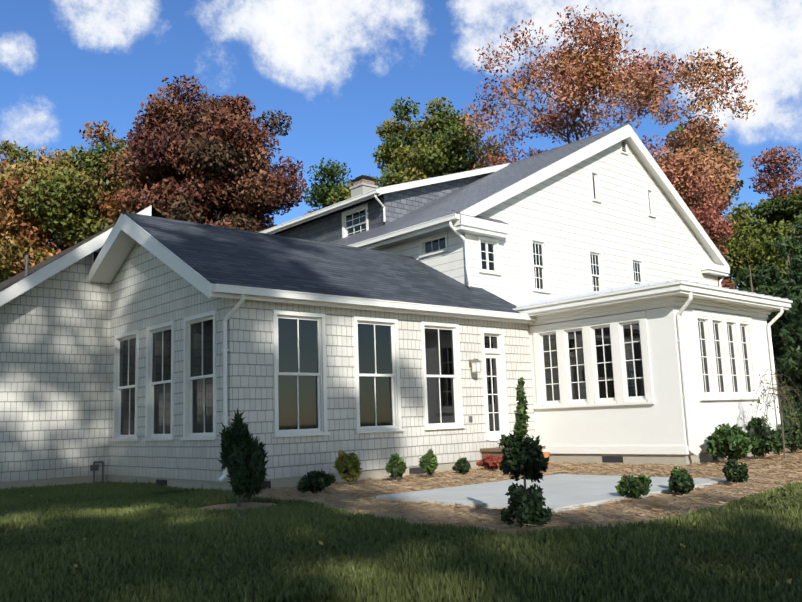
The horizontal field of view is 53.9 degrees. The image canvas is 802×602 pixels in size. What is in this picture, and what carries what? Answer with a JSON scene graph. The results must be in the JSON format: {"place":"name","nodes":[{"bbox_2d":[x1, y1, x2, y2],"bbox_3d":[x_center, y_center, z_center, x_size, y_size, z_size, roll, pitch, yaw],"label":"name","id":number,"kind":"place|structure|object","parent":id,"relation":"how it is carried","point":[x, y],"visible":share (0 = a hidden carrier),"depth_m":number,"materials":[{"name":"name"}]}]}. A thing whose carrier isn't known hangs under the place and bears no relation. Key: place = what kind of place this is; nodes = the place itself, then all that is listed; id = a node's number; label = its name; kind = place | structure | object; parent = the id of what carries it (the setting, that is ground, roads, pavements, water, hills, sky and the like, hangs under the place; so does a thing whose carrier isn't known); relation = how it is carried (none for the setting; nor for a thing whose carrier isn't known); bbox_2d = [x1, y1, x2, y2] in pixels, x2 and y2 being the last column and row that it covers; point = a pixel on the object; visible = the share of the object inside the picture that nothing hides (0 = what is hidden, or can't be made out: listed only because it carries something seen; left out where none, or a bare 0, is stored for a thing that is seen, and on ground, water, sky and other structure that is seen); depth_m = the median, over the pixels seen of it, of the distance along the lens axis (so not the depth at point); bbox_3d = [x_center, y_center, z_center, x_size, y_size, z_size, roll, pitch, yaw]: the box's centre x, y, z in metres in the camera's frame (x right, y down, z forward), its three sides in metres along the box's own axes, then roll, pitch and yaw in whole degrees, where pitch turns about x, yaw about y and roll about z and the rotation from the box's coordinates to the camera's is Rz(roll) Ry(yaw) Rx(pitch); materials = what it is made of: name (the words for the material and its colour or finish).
{"place":"outdoors","nodes":[
{"label":"outdoors","id":0,"kind":"place"},
{"bbox_2d":[0,120,142,282],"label":"tree","id":1,"kind":"object","parent":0,"point":[43,201],"depth_m":40.26,"materials":[{"name":"green plant"}]},
{"bbox_2d":[60,136,140,233],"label":"yellow green tree","id":2,"kind":"object","parent":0,"point":[97,146],"depth_m":59.41,"materials":[{"name":"plant"}]},
{"bbox_2d":[101,74,307,234],"bbox_3d":[-10.319,-2.243,41.442,10.454,19.752,10.606,6,-12,-42],"label":"tree","id":3,"kind":"object","parent":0,"point":[191,161],"depth_m":39.71,"materials":[{"name":"brown plant"}]},
{"bbox_2d":[0,494,801,601],"bbox_3d":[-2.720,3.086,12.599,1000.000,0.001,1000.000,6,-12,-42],"label":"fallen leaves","id":4,"kind":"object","parent":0,"point":[782,570],"depth_m":5.54,"materials":[{"name":"brown plant"}]},
{"bbox_2d":[304,158,351,210],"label":"green tree","id":5,"kind":"object","parent":4,"relation":"on","point":[331,191],"depth_m":74.01,"materials":[{"name":"green plant"}]},
{"bbox_2d":[0,450,773,490],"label":"foundations","id":6,"kind":"object","parent":4,"relation":"on","point":[630,459],"visible":0.04,"depth_m":15.47,"materials":[{"name":"concrete"}]},
{"bbox_2d":[0,242,535,481],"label":"shingle walls","id":7,"kind":"structure","parent":6,"relation":"on","point":[60,330],"depth_m":15.47,"materials":[{"name":"white wood"}]},
{"bbox_2d":[0,206,164,291],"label":"annex roof shingles","id":8,"kind":"object","parent":7,"relation":"on","point":[7,283],"visible":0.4,"depth_m":18.15,"materials":[{"name":"grey"}]},
{"bbox_2d":[25,255,472,481],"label":"utility pipes","id":9,"kind":"object","parent":7,"relation":"attached to","point":[93,467],"visible":0.83,"depth_m":16.15,"materials":[{"name":"grey"}]},
{"bbox_2d":[89,212,519,312],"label":"wing roof shingles","id":10,"kind":"object","parent":7,"relation":"on","point":[211,254],"visible":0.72,"depth_m":16.12,"materials":[{"name":"grey"}]},
{"bbox_2d":[0,124,792,454],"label":"white trim and window frames","id":11,"kind":"structure","parent":6,"relation":"on","point":[712,306],"depth_m":16.46,"materials":[{"name":"white"}]},
{"bbox_2d":[120,176,750,434],"bbox_3d":[1.108,-0.496,19.446,13.848,7.332,11.803,-2,-9,1],"label":"window glass","id":12,"kind":"object","parent":11,"relation":"on","point":[288,362],"visible":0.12,"depth_m":15.26,"materials":[{"name":"glass"}]},
{"bbox_2d":[212,189,783,481],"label":"gutters and downspouts","id":13,"kind":"object","parent":11,"relation":"attached to","point":[243,291],"visible":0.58,"depth_m":15.49,"materials":[{"name":"white metal"}]},
{"bbox_2d":[513,280,787,308],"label":"roof","id":14,"kind":"structure","parent":11,"relation":"on","point":[622,288],"depth_m":17.30,"materials":[{"name":"white metal"}]},
{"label":"interior floors","id":15,"kind":"structure","parent":11,"relation":"on","visible":0},
{"bbox_2d":[116,241,546,430],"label":"interior partitions","id":16,"kind":"object","parent":15,"relation":"on","point":[321,359],"depth_m":17.81,"materials":[{"name":"grey"}]},
{"bbox_2d":[93,140,724,488],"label":"vents","id":17,"kind":"object","parent":6,"relation":"in","point":[607,459],"visible":0.5,"depth_m":16.02,"materials":[{"name":"grey"}]},
{"bbox_2d":[371,142,717,304],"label":"house clapboard walls","id":18,"kind":"structure","parent":6,"relation":"on","point":[566,218],"depth_m":22.75,"materials":[{"name":"white wood"}]},
{"bbox_2d":[329,123,726,261],"bbox_3d":[2.111,-2.737,28.592,13.860,4.161,13.130,6,-12,-42],"label":"roof slate","id":19,"kind":"object","parent":18,"relation":"on","point":[459,200],"visible":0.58,"depth_m":23.41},
{"bbox_2d":[277,196,384,242],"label":"dormer wall","id":20,"kind":"structure","parent":19,"relation":"on","point":[327,229],"depth_m":26.34,"materials":[{"name":"grey wood"}]},
{"bbox_2d":[349,182,377,197],"bbox_3d":[-1.405,-2.916,30.736,0.800,3.190,0.800,6,-12,-42],"label":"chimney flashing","id":21,"kind":"object","parent":19,"relation":"on","point":[359,189],"visible":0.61,"depth_m":30.66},
{"bbox_2d":[353,178,373,185],"bbox_3d":[-1.467,-4.601,30.991,0.600,0.220,0.600,6,-12,-42],"label":"chimney","id":22,"kind":"object","parent":21,"relation":"on","point":[363,180],"visible":0.43,"depth_m":30.77,"materials":[{"name":"red brick"}]},
{"bbox_2d":[351,175,375,181],"bbox_3d":[-1.474,-4.789,31.019,0.720,0.160,0.720,6,-12,-42],"label":"chimney cap","id":23,"kind":"object","parent":22,"relation":"on","point":[362,176],"visible":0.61,"depth_m":30.78,"materials":[{"name":"black metal"}]},
{"bbox_2d":[275,172,491,234],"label":"dormer slate cheeks","id":24,"kind":"object","parent":19,"relation":"on","point":[399,204],"visible":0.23,"depth_m":25.34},
{"bbox_2d":[529,306,776,445],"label":"sunroom walls","id":25,"kind":"structure","parent":6,"relation":"on","point":[661,421],"depth_m":16.01,"materials":[{"name":"white paint"}]},
{"bbox_2d":[0,480,801,601],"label":"lawn grass","id":26,"kind":"structure","parent":4,"relation":"on","point":[107,522],"depth_m":6.20,"materials":[{"name":"green plant"}]},
{"bbox_2d":[6,495,796,584],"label":"fallen leaves","id":27,"kind":"object","parent":4,"relation":"on","point":[321,542],"visible":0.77,"depth_m":6.85,"materials":[{"name":"brown plant"}]},
{"bbox_2d":[655,119,744,285],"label":"tree","id":28,"kind":"object","parent":4,"relation":"on","point":[734,181],"depth_m":57.57,"materials":[{"name":"brown plant"}]},
{"bbox_2d":[686,178,735,288],"bbox_3d":[14.313,0.097,37.134,3.614,12.025,3.477,6,-12,-42],"label":"tree","id":29,"kind":"object","parent":4,"relation":"on","point":[715,226],"depth_m":36.94,"materials":[{"name":"red plant"}]},
{"bbox_2d":[712,204,788,293],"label":"yellow tree","id":30,"kind":"object","parent":4,"relation":"on","point":[739,252],"depth_m":42.88,"materials":[{"name":"plant"}]},
{"bbox_2d":[737,265,790,381],"bbox_3d":[14.042,1.872,30.750,4.589,6.824,6.864,-2,-9,2],"label":"tree","id":31,"kind":"object","parent":4,"relation":"on","point":[742,274],"depth_m":31.14,"materials":[{"name":"green plant"}]},
{"bbox_2d":[729,187,801,293],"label":"green tree","id":32,"kind":"object","parent":4,"relation":"on","point":[779,214],"depth_m":44.84,"materials":[{"name":"green plant"}]},
{"bbox_2d":[747,146,801,240],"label":"tree","id":33,"kind":"object","parent":4,"relation":"on","point":[776,180],"depth_m":47.95,"materials":[{"name":"brown plant"}]},
{"bbox_2d":[758,233,801,405],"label":"tree","id":34,"kind":"object","parent":4,"relation":"on","point":[781,290],"depth_m":27.41,"materials":[{"name":"green plant"}]},
{"bbox_2d":[776,215,801,300],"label":"green tree","id":35,"kind":"object","parent":4,"relation":"on","point":[798,227],"visible":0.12,"depth_m":35.60,"materials":[{"name":"green plant"}]},
{"bbox_2d":[0,0,801,287],"label":"sky","id":36,"kind":"structure","parent":0,"point":[339,68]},
{"bbox_2d":[345,97,506,198],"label":"yellow green tree","id":37,"kind":"object","parent":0,"point":[445,152],"depth_m":54.98,"materials":[{"name":"plant"}]},
{"bbox_2d":[469,358,480,372],"bbox_3d":[1.553,1.365,16.660,0.150,0.306,0.235,6,-12,-42],"label":"wall lantern","id":38,"kind":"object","parent":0,"point":[474,364],"depth_m":16.60,"materials":[{"name":"white glass"}]},
{"bbox_2d":[200,445,801,535],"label":"mulch beds","id":39,"kind":"object","parent":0,"point":[233,506],"depth_m":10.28,"materials":[{"name":"brown plant"}]},
{"bbox_2d":[218,408,268,506],"bbox_3d":[-2.093,2.096,10.622,0.770,1.319,0.687,6,-12,-42],"label":"upright juniper","id":40,"kind":"object","parent":39,"relation":"on","point":[243,461],"depth_m":10.48,"materials":[{"name":"green plant"}]},
{"bbox_2d":[295,469,335,493],"bbox_3d":[-1.306,2.724,11.855,0.582,0.401,0.540,6,-12,-42],"label":"boxwood shrub","id":41,"kind":"object","parent":39,"relation":"on","point":[321,480],"depth_m":11.76,"materials":[{"name":"green plant"}]},
{"bbox_2d":[332,449,362,486],"bbox_3d":[-0.866,2.770,13.043,0.486,0.631,0.464,6,-12,-42],"label":"shrub","id":42,"kind":"object","parent":39,"relation":"on","point":[345,464],"depth_m":12.98,"materials":[{"name":"green plant"}]},
{"bbox_2d":[385,453,406,480],"bbox_3d":[-0.109,2.902,13.720,0.413,0.519,0.437,6,-12,-42],"label":"green shrub","id":43,"kind":"object","parent":39,"relation":"on","point":[400,467],"depth_m":13.64,"materials":[{"name":"green plant"}]},
{"bbox_2d":[419,449,438,477],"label":"green shrub","id":44,"kind":"object","parent":39,"relation":"on","point":[430,463],"depth_m":14.33,"materials":[{"name":"green plant"}]},
{"bbox_2d":[452,457,470,474],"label":"boxwood shrub","id":45,"kind":"object","parent":39,"relation":"on","point":[461,465],"depth_m":14.91,"materials":[{"name":"green plant"}]},
{"bbox_2d":[476,454,501,470],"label":"barberry shrub","id":46,"kind":"object","parent":39,"relation":"on","point":[494,461],"depth_m":15.63,"materials":[{"name":"red plant"}]},
{"bbox_2d":[480,446,545,468],"bbox_3d":[2.373,3.301,16.658,1.200,0.420,0.790,6,-12,-42],"label":"doorstep","id":47,"kind":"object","parent":39,"relation":"on","point":[495,451],"depth_m":16.39,"materials":[{"name":"brown brick"}]},
{"bbox_2d":[514,380,526,500],"bbox_3d":[1.176,1.496,7.783,0.432,1.420,0.299,6,-12,-42],"label":"topiary trunk","id":48,"kind":"object","parent":39,"relation":"on","point":[524,477],"visible":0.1,"depth_m":7.68,"materials":[{"name":"brown wood"}]},
{"bbox_2d":[512,377,529,439],"bbox_3d":[1.182,1.058,7.795,0.244,0.616,0.209,6,-12,-42],"label":"topiary standard leader","id":49,"kind":"object","parent":48,"relation":"attached to","point":[520,426],"visible":1,"depth_m":7.78,"materials":[{"name":"green plant"}]},
{"bbox_2d":[498,433,552,527],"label":"topiary standard balls","id":50,"kind":"object","parent":39,"relation":"on","point":[529,461],"visible":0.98,"depth_m":7.57},
{"bbox_2d":[543,452,549,462],"bbox_3d":[3.022,3.385,16.900,0.340,0.280,0.340,6,-12,-42],"label":"flower pot","id":51,"kind":"object","parent":39,"relation":"on","point":[546,454],"visible":0.16,"depth_m":16.78,"materials":[{"name":"brown ceramic"}]},
{"bbox_2d":[376,474,729,512],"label":"patio slab","id":52,"kind":"structure","parent":39,"relation":"on","point":[561,491],"depth_m":10.65,"materials":[{"name":"concrete"}]},
{"bbox_2d":[615,473,652,498],"bbox_3d":[2.829,2.263,9.586,0.369,0.332,0.406,6,-12,-42],"label":"shrub","id":53,"kind":"object","parent":39,"relation":"on","point":[622,488],"depth_m":9.53,"materials":[{"name":"green plant"}]},
{"bbox_2d":[667,466,693,481],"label":"shrub","id":54,"kind":"object","parent":39,"relation":"on","point":[675,470],"depth_m":10.25,"materials":[{"name":"green plant"}]},
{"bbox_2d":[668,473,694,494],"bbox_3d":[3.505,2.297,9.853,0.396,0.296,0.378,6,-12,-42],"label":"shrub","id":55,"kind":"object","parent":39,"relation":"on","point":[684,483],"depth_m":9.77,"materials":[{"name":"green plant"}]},
{"bbox_2d":[705,423,758,459],"bbox_3d":[6.294,2.741,15.151,0.722,0.802,0.953,6,-12,-42],"label":"shrub","id":56,"kind":"object","parent":39,"relation":"on","point":[736,445],"depth_m":15.01,"materials":[{"name":"green plant"}]},
{"bbox_2d":[722,458,749,483],"bbox_3d":[4.637,2.381,10.971,0.356,0.382,0.416,6,-12,-42],"label":"shrub","id":57,"kind":"object","parent":39,"relation":"on","point":[740,473],"depth_m":10.89,"materials":[{"name":"green plant"}]},
{"bbox_2d":[745,416,786,458],"bbox_3d":[7.296,2.774,15.952,0.884,0.902,0.860,6,-12,-42],"label":"shrub","id":58,"kind":"object","parent":39,"relation":"on","point":[774,444],"depth_m":15.77,"materials":[{"name":"green plant"}]},
{"bbox_2d":[742,369,801,459],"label":"weeping sapling","id":59,"kind":"object","parent":39,"relation":"on","point":[777,388],"depth_m":15.75,"materials":[{"name":"green plant"}]},
{"bbox_2d":[777,419,801,453],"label":"shrub","id":60,"kind":"object","parent":39,"relation":"on","point":[794,437],"depth_m":17.39,"materials":[{"name":"green plant"}]},
{"bbox_2d":[779,289,801,423],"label":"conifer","id":61,"kind":"object","parent":39,"relation":"on","point":[792,363],"visible":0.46,"depth_m":24.04,"materials":[{"name":"green plant"}]},
{"bbox_2d":[456,4,757,220],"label":"tree","id":62,"kind":"object","parent":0,"point":[688,168],"depth_m":44.88,"materials":[{"name":"orange plant"}]}
]}

